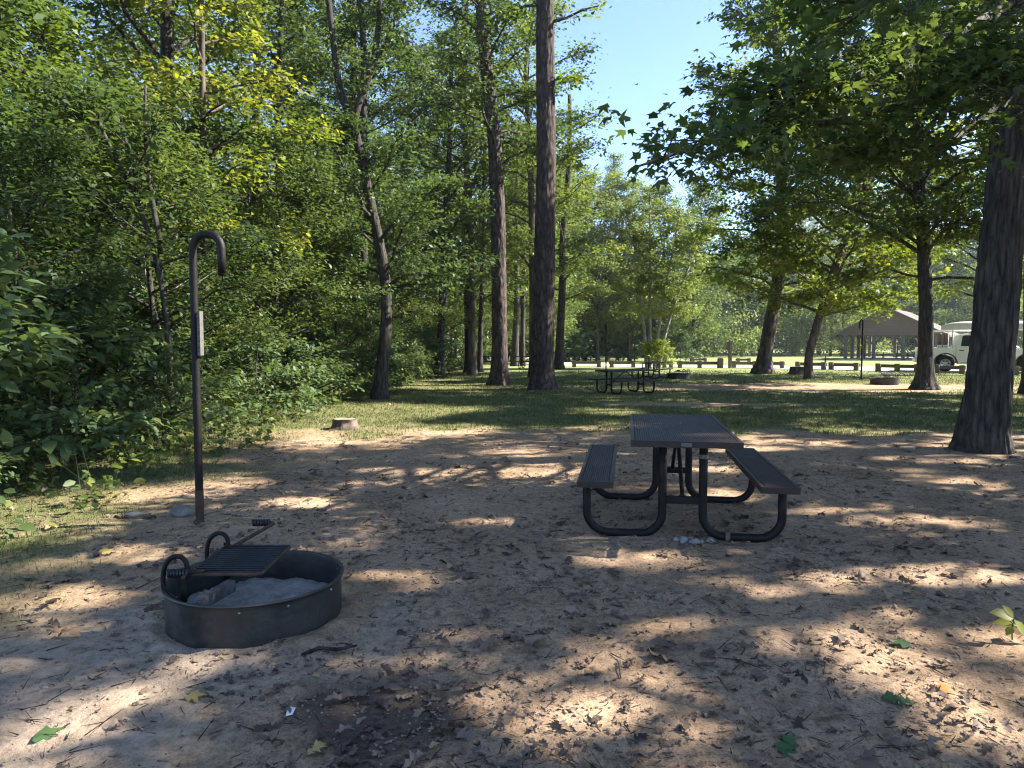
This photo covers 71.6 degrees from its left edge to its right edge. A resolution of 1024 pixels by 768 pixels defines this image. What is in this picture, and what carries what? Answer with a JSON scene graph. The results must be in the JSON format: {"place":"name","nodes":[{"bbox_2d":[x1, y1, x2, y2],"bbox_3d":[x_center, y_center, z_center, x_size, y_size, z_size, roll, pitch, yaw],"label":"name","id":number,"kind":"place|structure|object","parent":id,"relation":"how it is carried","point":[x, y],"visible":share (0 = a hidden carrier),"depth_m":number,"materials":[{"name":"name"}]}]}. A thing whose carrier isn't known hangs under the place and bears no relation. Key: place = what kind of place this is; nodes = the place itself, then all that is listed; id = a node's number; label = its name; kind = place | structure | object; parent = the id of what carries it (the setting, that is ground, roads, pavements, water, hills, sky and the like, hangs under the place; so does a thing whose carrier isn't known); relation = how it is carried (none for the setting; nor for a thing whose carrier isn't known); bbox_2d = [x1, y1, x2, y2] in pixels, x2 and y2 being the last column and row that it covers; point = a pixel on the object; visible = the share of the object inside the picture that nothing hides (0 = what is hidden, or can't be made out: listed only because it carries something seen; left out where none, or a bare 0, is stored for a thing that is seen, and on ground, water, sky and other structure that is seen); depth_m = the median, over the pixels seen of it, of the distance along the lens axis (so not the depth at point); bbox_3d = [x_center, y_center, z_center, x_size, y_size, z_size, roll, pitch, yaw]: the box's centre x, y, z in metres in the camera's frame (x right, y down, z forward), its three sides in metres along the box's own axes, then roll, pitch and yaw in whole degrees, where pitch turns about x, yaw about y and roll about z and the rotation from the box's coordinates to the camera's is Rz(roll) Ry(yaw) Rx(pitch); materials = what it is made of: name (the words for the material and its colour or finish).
{"place":"outdoors","nodes":[
{"label":"outdoors","id":0,"kind":"place"},
{"bbox_2d":[2,0,986,337],"label":"sky","id":1,"kind":"structure","parent":0,"point":[650,44],"materials":[{"name":"blue"}]},
{"bbox_2d":[0,349,1023,767],"bbox_3d":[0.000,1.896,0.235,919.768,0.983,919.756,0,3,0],"label":"ground","id":2,"kind":"structure","parent":0,"point":[470,495],"depth_m":4.06,"materials":[{"name":"beige sand"}]},
{"bbox_2d":[0,292,71,449],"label":"leafy shrub","id":3,"kind":"object","parent":2,"relation":"on","point":[26,314],"visible":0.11,"depth_m":7.84,"materials":[{"name":"green plant"}]},
{"bbox_2d":[0,0,96,291],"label":"woodland tree","id":4,"kind":"object","parent":2,"relation":"on","point":[25,100],"visible":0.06,"depth_m":12.96,"materials":[{"name":"green plant"}]},
{"bbox_2d":[0,228,109,475],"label":"leafy shrub","id":5,"kind":"object","parent":2,"relation":"on","point":[29,351],"visible":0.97,"depth_m":6.51,"materials":[{"name":"green plant"}]},
{"bbox_2d":[0,331,162,476],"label":"leafy shrub","id":6,"kind":"object","parent":2,"relation":"on","point":[108,430],"visible":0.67,"depth_m":7.62,"materials":[{"name":"green plant"}]},
{"bbox_2d":[0,81,170,462],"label":"understory tree","id":7,"kind":"object","parent":2,"relation":"on","point":[57,145],"visible":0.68,"depth_m":8.35,"materials":[{"name":"green plant"}]},
{"bbox_2d":[0,0,185,299],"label":"woodland tree","id":8,"kind":"object","parent":2,"relation":"on","point":[11,8],"visible":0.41,"depth_m":10.03,"materials":[{"name":"green plant"}]},
{"bbox_2d":[0,259,185,440],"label":"leafy shrub","id":9,"kind":"object","parent":2,"relation":"on","point":[66,268],"visible":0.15,"depth_m":10.23,"materials":[{"name":"green plant"}]},
{"bbox_2d":[1,262,185,453],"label":"leafy shrub","id":10,"kind":"object","parent":2,"relation":"on","point":[112,348],"visible":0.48,"depth_m":8.68,"materials":[{"name":"green plant"}]},
{"bbox_2d":[0,0,187,403],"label":"woodland tree","id":11,"kind":"object","parent":2,"relation":"on","point":[130,37],"visible":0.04,"depth_m":18.45,"materials":[{"name":"green plant"}]},
{"bbox_2d":[0,0,199,385],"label":"understory tree","id":12,"kind":"object","parent":2,"relation":"on","point":[65,46],"visible":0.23,"depth_m":11.51,"materials":[{"name":"green plant"}]},
{"bbox_2d":[0,59,280,436],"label":"leaning tree","id":13,"kind":"object","parent":2,"relation":"on","point":[94,103],"visible":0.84,"depth_m":10.22,"materials":[{"name":"green plant"}]},
{"bbox_2d":[58,284,228,428],"bbox_3d":[-6.205,-0.386,11.984,2.526,2.604,2.471,-2,4,-34],"label":"leafy shrub","id":14,"kind":"object","parent":2,"relation":"on","point":[135,324],"visible":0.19,"depth_m":11.72,"materials":[{"name":"green plant"}]},
{"bbox_2d":[73,221,230,401],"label":"leaning tree","id":15,"kind":"object","parent":2,"relation":"on","point":[132,259],"visible":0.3,"depth_m":11.39,"materials":[{"name":"green plant"}]},
{"bbox_2d":[72,0,238,378],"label":"woodland tree","id":16,"kind":"object","parent":2,"relation":"on","point":[134,14],"visible":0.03,"depth_m":25.13,"materials":[{"name":"green plant"}]},
{"bbox_2d":[18,115,299,395],"bbox_3d":[-6.654,-1.906,12.983,5.275,5.612,4.591,-1,4,-23],"label":"understory tree","id":17,"kind":"object","parent":2,"relation":"on","point":[210,299],"visible":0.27,"depth_m":12.71,"materials":[{"name":"green plant"}]},
{"bbox_2d":[85,341,232,446],"bbox_3d":[-4.714,0.197,9.819,1.859,1.570,1.863,0,3,-2],"label":"leafy shrub","id":18,"kind":"object","parent":2,"relation":"on","point":[176,363],"visible":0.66,"depth_m":9.55,"materials":[{"name":"green plant"}]},
{"bbox_2d":[19,98,298,387],"bbox_3d":[-9.128,-2.854,17.011,6.965,7.597,4.882,1,4,18],"label":"understory tree","id":19,"kind":"object","parent":2,"relation":"on","point":[217,363],"visible":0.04,"depth_m":16.81,"materials":[{"name":"green plant"}]},
{"bbox_2d":[0,77,325,430],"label":"understory tree","id":20,"kind":"object","parent":2,"relation":"on","point":[149,268],"visible":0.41,"depth_m":11.18,"materials":[{"name":"green plant"}]},
{"bbox_2d":[2,0,349,401],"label":"woodland tree","id":21,"kind":"object","parent":2,"relation":"on","point":[167,34],"visible":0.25,"depth_m":14.79,"materials":[{"name":"green plant"}]},
{"bbox_2d":[140,2,260,376],"bbox_3d":[-15.229,-9.352,33.980,7.752,19.616,6.886,2,4,29],"label":"woodland tree","id":22,"kind":"object","parent":2,"relation":"on","point":[189,50],"visible":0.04,"depth_m":33.59,"materials":[{"name":"green plant"}]},
{"bbox_2d":[60,0,343,406],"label":"birch tree","id":23,"kind":"object","parent":2,"relation":"on","point":[226,8],"visible":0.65,"depth_m":14.14,"materials":[{"name":"green plant"}]},
{"bbox_2d":[136,335,271,432],"bbox_3d":[-4.795,0.076,11.043,1.999,1.685,1.995,-1,4,-18],"label":"leafy shrub","id":24,"kind":"object","parent":2,"relation":"on","point":[211,353],"visible":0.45,"depth_m":11.04,"materials":[{"name":"green plant"}]},
{"bbox_2d":[189,230,226,522],"bbox_3d":[-2.365,0.054,5.569,0.314,2.500,0.085,0,3,8],"label":"lantern pole","id":25,"kind":"object","parent":2,"relation":"on","point":[197,336],"visible":0.98,"depth_m":5.55,"materials":[{"name":"brown metal"}]},
{"bbox_2d":[0,358,453,544],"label":"undergrowth","id":26,"kind":"object","parent":2,"relation":"on","point":[133,455],"visible":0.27,"depth_m":8.64,"materials":[{"name":"green plant"}]},
{"bbox_2d":[160,519,343,648],"bbox_3d":[-1.351,1.061,3.795,0.912,0.447,0.954,2,4,25],"label":"fire ring","id":27,"kind":"object","parent":2,"relation":"on","point":[199,621],"visible":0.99,"depth_m":3.55,"materials":[{"name":"metal"}]},
{"bbox_2d":[176,129,334,394],"bbox_3d":[-6.373,-2.671,16.831,4.399,6.614,4.673,-1,4,-18],"label":"understory tree","id":28,"kind":"object","parent":2,"relation":"on","point":[245,267],"visible":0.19,"depth_m":16.59,"materials":[{"name":"green plant"}]},
{"bbox_2d":[187,577,326,605],"bbox_3d":[-1.360,1.167,3.782,0.850,0.058,0.850,0,3,0],"label":"ash heap","id":29,"kind":"object","parent":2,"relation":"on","point":[254,590],"visible":0.37,"depth_m":3.95,"materials":[{"name":"grey soil"}]},
{"bbox_2d":[134,0,386,378],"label":"woodland tree","id":30,"kind":"object","parent":2,"relation":"on","point":[258,64],"visible":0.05,"depth_m":22.83,"materials":[{"name":"green plant"}]},
{"bbox_2d":[200,331,321,421],"bbox_3d":[-4.479,-0.062,12.836,2.102,1.776,2.107,0,3,-7],"label":"leafy shrub","id":31,"kind":"object","parent":2,"relation":"on","point":[254,350],"visible":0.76,"depth_m":12.54,"materials":[{"name":"green plant"}]},
{"bbox_2d":[0,90,556,417],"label":"woodland","id":32,"kind":"object","parent":2,"relation":"on","point":[223,349],"visible":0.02,"depth_m":29.77,"materials":[{"name":"green plant"}]},
{"bbox_2d":[187,0,381,388],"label":"woodland tree","id":33,"kind":"object","parent":2,"relation":"on","point":[295,64],"visible":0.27,"depth_m":18.93,"materials":[{"name":"green plant"}]},
{"bbox_2d":[240,329,339,411],"bbox_3d":[-4.636,-0.192,14.390,2.199,1.857,2.204,0,3,-4],"label":"leafy shrub","id":34,"kind":"object","parent":2,"relation":"on","point":[309,369],"visible":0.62,"depth_m":14.47,"materials":[{"name":"green plant"}]},
{"bbox_2d":[196,127,406,402],"bbox_3d":[-5.367,-2.394,15.628,5.555,6.059,3.894,2,4,33],"label":"understory tree","id":35,"kind":"object","parent":2,"relation":"on","point":[277,207],"visible":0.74,"depth_m":15.01,"materials":[{"name":"green plant"}]},
{"bbox_2d":[230,179,378,377],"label":"understory tree","id":36,"kind":"object","parent":2,"relation":"on","point":[299,294],"visible":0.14,"depth_m":21.09,"materials":[{"name":"green plant"}]},
{"bbox_2d":[228,0,384,366],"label":"woodland tree","id":37,"kind":"object","parent":2,"relation":"on","point":[308,86],"visible":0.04,"depth_m":30.31,"materials":[{"name":"green plant"}]},
{"bbox_2d":[247,209,399,388],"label":"understory tree","id":38,"kind":"object","parent":2,"relation":"on","point":[360,329],"visible":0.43,"depth_m":19.33,"materials":[{"name":"green plant"}]},
{"bbox_2d":[286,339,371,403],"bbox_3d":[-4.304,-0.237,16.609,1.941,1.639,1.945,-2,4,-29],"label":"leafy shrub","id":39,"kind":"object","parent":2,"relation":"on","point":[329,351],"visible":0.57,"depth_m":16.40,"materials":[{"name":"green plant"}]},
{"bbox_2d":[290,325,370,394],"bbox_3d":[-4.753,-0.507,17.971,1.916,1.975,1.874,-3,5,-41],"label":"leafy shrub","id":40,"kind":"object","parent":2,"relation":"on","point":[323,336],"visible":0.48,"depth_m":17.80,"materials":[{"name":"green plant"}]},
{"bbox_2d":[248,0,445,378],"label":"woodland tree","id":41,"kind":"object","parent":2,"relation":"on","point":[394,103],"visible":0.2,"depth_m":25.95,"materials":[{"name":"green plant"}]},
{"bbox_2d":[262,0,457,384],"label":"maple tree","id":42,"kind":"object","parent":2,"relation":"on","point":[362,15],"visible":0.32,"depth_m":21.83,"materials":[{"name":"green plant"}]},
{"bbox_2d":[295,229,438,360],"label":"understory tree","id":43,"kind":"object","parent":2,"relation":"on","point":[402,314],"visible":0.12,"depth_m":28.44,"materials":[{"name":"green plant"}]},
{"bbox_2d":[333,292,413,379],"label":"understory tree","id":44,"kind":"object","parent":2,"relation":"on","point":[377,341],"visible":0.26,"depth_m":21.56,"materials":[{"name":"green plant"}]},
{"bbox_2d":[344,338,411,390],"bbox_3d":[-3.869,-0.469,20.303,2.003,1.692,2.007,-1,4,-22],"label":"leafy shrub","id":45,"kind":"object","parent":2,"relation":"on","point":[393,366],"visible":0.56,"depth_m":20.29,"materials":[{"name":"green plant"}]},
{"bbox_2d":[264,0,505,399],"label":"oak tree","id":46,"kind":"object","parent":2,"relation":"on","point":[352,142],"visible":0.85,"depth_m":17.27,"materials":[{"name":"green plant"}]},
{"bbox_2d":[312,210,461,365],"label":"understory tree","id":47,"kind":"object","parent":2,"relation":"on","point":[418,310],"visible":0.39,"depth_m":24.12,"materials":[{"name":"green plant"}]},
{"bbox_2d":[340,42,463,357],"bbox_3d":[-5.241,-8.367,33.565,6.314,15.922,7.202,-1,3,-9],"label":"woodland tree","id":48,"kind":"object","parent":2,"relation":"on","point":[395,94],"visible":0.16,"depth_m":33.48,"materials":[{"name":"green plant"}]},
{"bbox_2d":[392,338,439,378],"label":"leafy shrub","id":49,"kind":"object","parent":2,"relation":"on","point":[414,349],"visible":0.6,"depth_m":25.45,"materials":[{"name":"green plant"}]},
{"bbox_2d":[398,326,448,377],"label":"leafy shrub","id":50,"kind":"object","parent":2,"relation":"on","point":[429,344],"visible":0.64,"depth_m":27.73,"materials":[{"name":"green plant"}]},
{"bbox_2d":[392,226,466,361],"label":"understory tree","id":51,"kind":"object","parent":2,"relation":"on","point":[432,329],"visible":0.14,"depth_m":33.13,"materials":[{"name":"green plant"}]},
{"bbox_2d":[387,28,488,356],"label":"woodland tree","id":52,"kind":"object","parent":2,"relation":"on","point":[437,78],"visible":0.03,"depth_m":40.03,"materials":[{"name":"green plant"}]},
{"bbox_2d":[391,187,491,373],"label":"understory tree","id":53,"kind":"object","parent":2,"relation":"on","point":[458,306],"visible":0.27,"depth_m":30.20,"materials":[{"name":"green plant"}]},
{"bbox_2d":[372,22,513,377],"bbox_3d":[-2.808,-7.173,28.118,5.749,14.166,5.724,0,3,0],"label":"woodland tree","id":54,"kind":"object","parent":2,"relation":"on","point":[440,356],"visible":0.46,"depth_m":27.78,"materials":[{"name":"green plant"}]},
{"bbox_2d":[371,0,535,374],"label":"woodland tree","id":55,"kind":"object","parent":2,"relation":"on","point":[472,365],"visible":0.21,"depth_m":30.02,"materials":[{"name":"green plant"}]},
{"bbox_2d":[415,71,522,372],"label":"woodland tree","id":56,"kind":"object","parent":2,"relation":"on","point":[511,293],"visible":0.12,"depth_m":32.68,"materials":[{"name":"green plant"}]},
{"bbox_2d":[422,79,528,371],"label":"woodland tree","id":57,"kind":"object","parent":2,"relation":"on","point":[480,344],"visible":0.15,"depth_m":33.16,"materials":[{"name":"green plant"}]},
{"bbox_2d":[431,259,519,357],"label":"understory tree","id":58,"kind":"object","parent":2,"relation":"on","point":[488,349],"visible":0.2,"depth_m":40.57,"materials":[{"name":"green plant"}]},
{"bbox_2d":[382,0,577,385],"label":"pine tree","id":59,"kind":"object","parent":2,"relation":"on","point":[499,369],"visible":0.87,"depth_m":22.89,"materials":[{"name":"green plant"}]},
{"bbox_2d":[438,43,528,357],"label":"woodland tree","id":60,"kind":"object","parent":2,"relation":"on","point":[516,188],"visible":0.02,"depth_m":44.51,"materials":[{"name":"green plant"}]},
{"bbox_2d":[0,420,1023,767],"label":"twig litter","id":61,"kind":"object","parent":2,"relation":"on","point":[522,764],"visible":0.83,"depth_m":3.12,"materials":[{"name":"brown plant"}]},
{"bbox_2d":[0,400,1023,767],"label":"leaf litter","id":62,"kind":"object","parent":2,"relation":"on","point":[868,760],"visible":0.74,"depth_m":3.36,"materials":[{"name":"brown plant"}]},
{"bbox_2d":[0,454,1023,767],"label":"soil crumbs","id":63,"kind":"object","parent":2,"relation":"on","point":[412,686],"visible":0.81,"depth_m":3.35,"materials":[{"name":"brown soil"}]},
{"bbox_2d":[476,138,558,365],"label":"woodland tree","id":64,"kind":"object","parent":2,"relation":"on","point":[515,343],"visible":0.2,"depth_m":43.65,"materials":[{"name":"green plant"}]},
{"bbox_2d":[427,0,618,377],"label":"woodland tree","id":65,"kind":"object","parent":2,"relation":"on","point":[528,113],"visible":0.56,"depth_m":27.99,"materials":[{"name":"green plant"}]},
{"bbox_2d":[475,116,579,362],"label":"woodland tree","id":66,"kind":"object","parent":2,"relation":"on","point":[557,178],"visible":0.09,"depth_m":50.65,"materials":[{"name":"green plant"}]},
{"bbox_2d":[485,147,572,365],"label":"woodland tree","id":67,"kind":"object","parent":2,"relation":"on","point":[522,337],"visible":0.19,"depth_m":44.71,"materials":[{"name":"green plant"}]},
{"bbox_2d":[491,254,590,348],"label":"understory tree","id":68,"kind":"object","parent":2,"relation":"on","point":[555,317],"visible":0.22,"depth_m":49.52,"materials":[{"name":"green plant"}]},
{"bbox_2d":[484,0,611,389],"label":"pine tree","id":69,"kind":"object","parent":2,"relation":"on","point":[542,373],"visible":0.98,"depth_m":20.99,"materials":[{"name":"brown plant"}]},
{"bbox_2d":[506,158,595,342],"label":"woodland tree","id":70,"kind":"object","parent":2,"relation":"on","point":[570,289],"visible":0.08,"depth_m":53.16,"materials":[{"name":"green plant"}]},
{"bbox_2d":[506,94,625,368],"bbox_3d":[2.370,-7.684,36.543,6.553,14.171,5.886,0,3,0],"label":"woodland tree","id":71,"kind":"object","parent":2,"relation":"on","point":[559,354],"visible":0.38,"depth_m":36.66,"materials":[{"name":"green plant"}]},
{"bbox_2d":[554,163,613,361],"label":"woodland tree","id":72,"kind":"object","parent":2,"relation":"on","point":[590,306],"visible":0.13,"depth_m":60.15,"materials":[{"name":"green plant"}]},
{"bbox_2d":[559,168,639,360],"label":"woodland tree","id":73,"kind":"object","parent":2,"relation":"on","point":[598,271],"visible":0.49,"depth_m":61.73,"materials":[{"name":"green plant"}]},
{"bbox_2d":[588,150,641,360],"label":"woodland tree","id":74,"kind":"object","parent":2,"relation":"on","point":[615,165],"visible":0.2,"depth_m":68.32,"materials":[{"name":"green plant"}]},
{"bbox_2d":[589,369,661,394],"bbox_3d":[3.160,-0.070,19.831,1.574,0.657,1.299,-2,4,-26],"label":"picnic table","id":75,"kind":"object","parent":2,"relation":"on","point":[617,379],"visible":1,"depth_m":19.69,"materials":[{"name":"brown plastic"}]},
{"bbox_2d":[587,174,669,360],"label":"woodland tree","id":76,"kind":"object","parent":2,"relation":"on","point":[628,198],"visible":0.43,"depth_m":62.76,"materials":[{"name":"green plant"}]},
{"bbox_2d":[606,205,678,367],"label":"sapling","id":77,"kind":"object","parent":2,"relation":"on","point":[618,286],"visible":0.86,"depth_m":37.52,"materials":[{"name":"green plant"}]},
{"bbox_2d":[612,184,695,368],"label":"sapling","id":78,"kind":"object","parent":2,"relation":"on","point":[646,197],"visible":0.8,"depth_m":37.55,"materials":[{"name":"green plant"}]},
{"bbox_2d":[639,336,679,368],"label":"shrub","id":79,"kind":"object","parent":2,"relation":"on","point":[656,346],"visible":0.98,"depth_m":36.99,"materials":[{"name":"green plant"}]},
{"bbox_2d":[624,206,702,368],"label":"sapling","id":80,"kind":"object","parent":2,"relation":"on","point":[679,221],"visible":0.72,"depth_m":37.56,"materials":[{"name":"green plant"}]},
{"bbox_2d":[626,181,705,360],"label":"woodland tree","id":81,"kind":"object","parent":2,"relation":"on","point":[664,207],"visible":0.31,"depth_m":63.14,"materials":[{"name":"green plant"}]},
{"bbox_2d":[630,215,716,368],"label":"sapling","id":82,"kind":"object","parent":2,"relation":"on","point":[693,248],"visible":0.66,"depth_m":37.47,"materials":[{"name":"green plant"}]},
{"bbox_2d":[667,329,698,360],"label":"leafy shrub","id":83,"kind":"object","parent":2,"relation":"on","point":[681,335],"visible":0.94,"depth_m":64.10,"materials":[{"name":"green plant"}]},
{"bbox_2d":[577,414,800,541],"bbox_3d":[1.353,0.724,5.820,1.511,0.764,1.834,1,3,9],"label":"picnic table","id":84,"kind":"object","parent":2,"relation":"on","point":[660,434],"visible":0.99,"depth_m":5.29,"materials":[{"name":"brown plastic"}]},
{"bbox_2d":[657,180,739,357],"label":"woodland tree","id":85,"kind":"object","parent":2,"relation":"on","point":[719,218],"visible":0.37,"depth_m":65.62,"materials":[{"name":"green plant"}]},
{"bbox_2d":[446,227,1023,361],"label":"treeline","id":86,"kind":"object","parent":2,"relation":"on","point":[724,305],"visible":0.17,"depth_m":104.75,"materials":[{"name":"green plant"}]},
{"bbox_2d":[675,0,903,373],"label":"poplar tree","id":87,"kind":"object","parent":2,"relation":"on","point":[763,364],"visible":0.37,"depth_m":31.36,"materials":[{"name":"green plant"}]},
{"bbox_2d":[574,0,1023,454],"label":"sweetgum tree","id":88,"kind":"object","parent":2,"relation":"on","point":[984,418],"visible":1,"depth_m":6.62,"materials":[{"name":"green plant"}]},
{"bbox_2d":[676,251,1022,356],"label":"treeline","id":89,"kind":"object","parent":2,"relation":"on","point":[941,319],"visible":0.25,"depth_m":96.43,"materials":[{"name":"green plant"}]},
{"bbox_2d":[725,1,980,378],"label":"maple tree","id":90,"kind":"object","parent":2,"relation":"on","point":[898,252],"visible":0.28,"depth_m":26.85,"materials":[{"name":"green plant"}]},
{"bbox_2d":[737,0,1023,389],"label":"maple tree","id":91,"kind":"object","parent":2,"relation":"on","point":[925,378],"visible":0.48,"depth_m":21.05,"materials":[{"name":"green plant"}]},
{"bbox_2d":[830,308,957,360],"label":"pavilion","id":92,"kind":"structure","parent":2,"relation":"on","point":[891,326],"depth_m":74.26,"materials":[{"name":"wood"}]},
{"bbox_2d":[835,0,1023,393],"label":"maple tree","id":93,"kind":"object","parent":2,"relation":"on","point":[977,220],"visible":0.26,"depth_m":19.64,"materials":[{"name":"green plant"}]},
{"bbox_2d":[888,138,1023,374],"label":"maple tree","id":94,"kind":"object","parent":2,"relation":"on","point":[947,288],"visible":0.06,"depth_m":30.35,"materials":[{"name":"green plant"}]},
{"bbox_2d":[989,605,1023,639],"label":"seedling","id":95,"kind":"object","parent":2,"relation":"on","point":[1005,615],"visible":0.93,"depth_m":3.42,"materials":[{"name":"green plant"}]},
{"bbox_2d":[0,369,1023,620],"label":"grass","id":96,"kind":"structure","parent":0,"point":[664,409],"depth_m":14.39,"materials":[{"name":"green plant"}]},
{"bbox_2d":[488,360,1020,373],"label":"road","id":97,"kind":"structure","parent":0,"point":[775,367],"depth_m":42.08,"materials":[{"name":"grey asphalt"}]},
{"bbox_2d":[912,330,1022,371],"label":"pickup truck","id":98,"kind":"object","parent":97,"relation":"on","point":[957,351],"visible":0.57,"depth_m":33.17,"materials":[{"name":"beige paint"}]},
{"bbox_2d":[701,226,1020,348],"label":"hill","id":99,"kind":"structure","parent":0,"point":[832,241],"depth_m":269.23,"materials":[{"name":"green plant"}]},
{"bbox_2d":[682,197,977,349],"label":"hill forest","id":100,"kind":"object","parent":99,"relation":"on","point":[810,225],"visible":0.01,"depth_m":292.51,"materials":[{"name":"green plant"}]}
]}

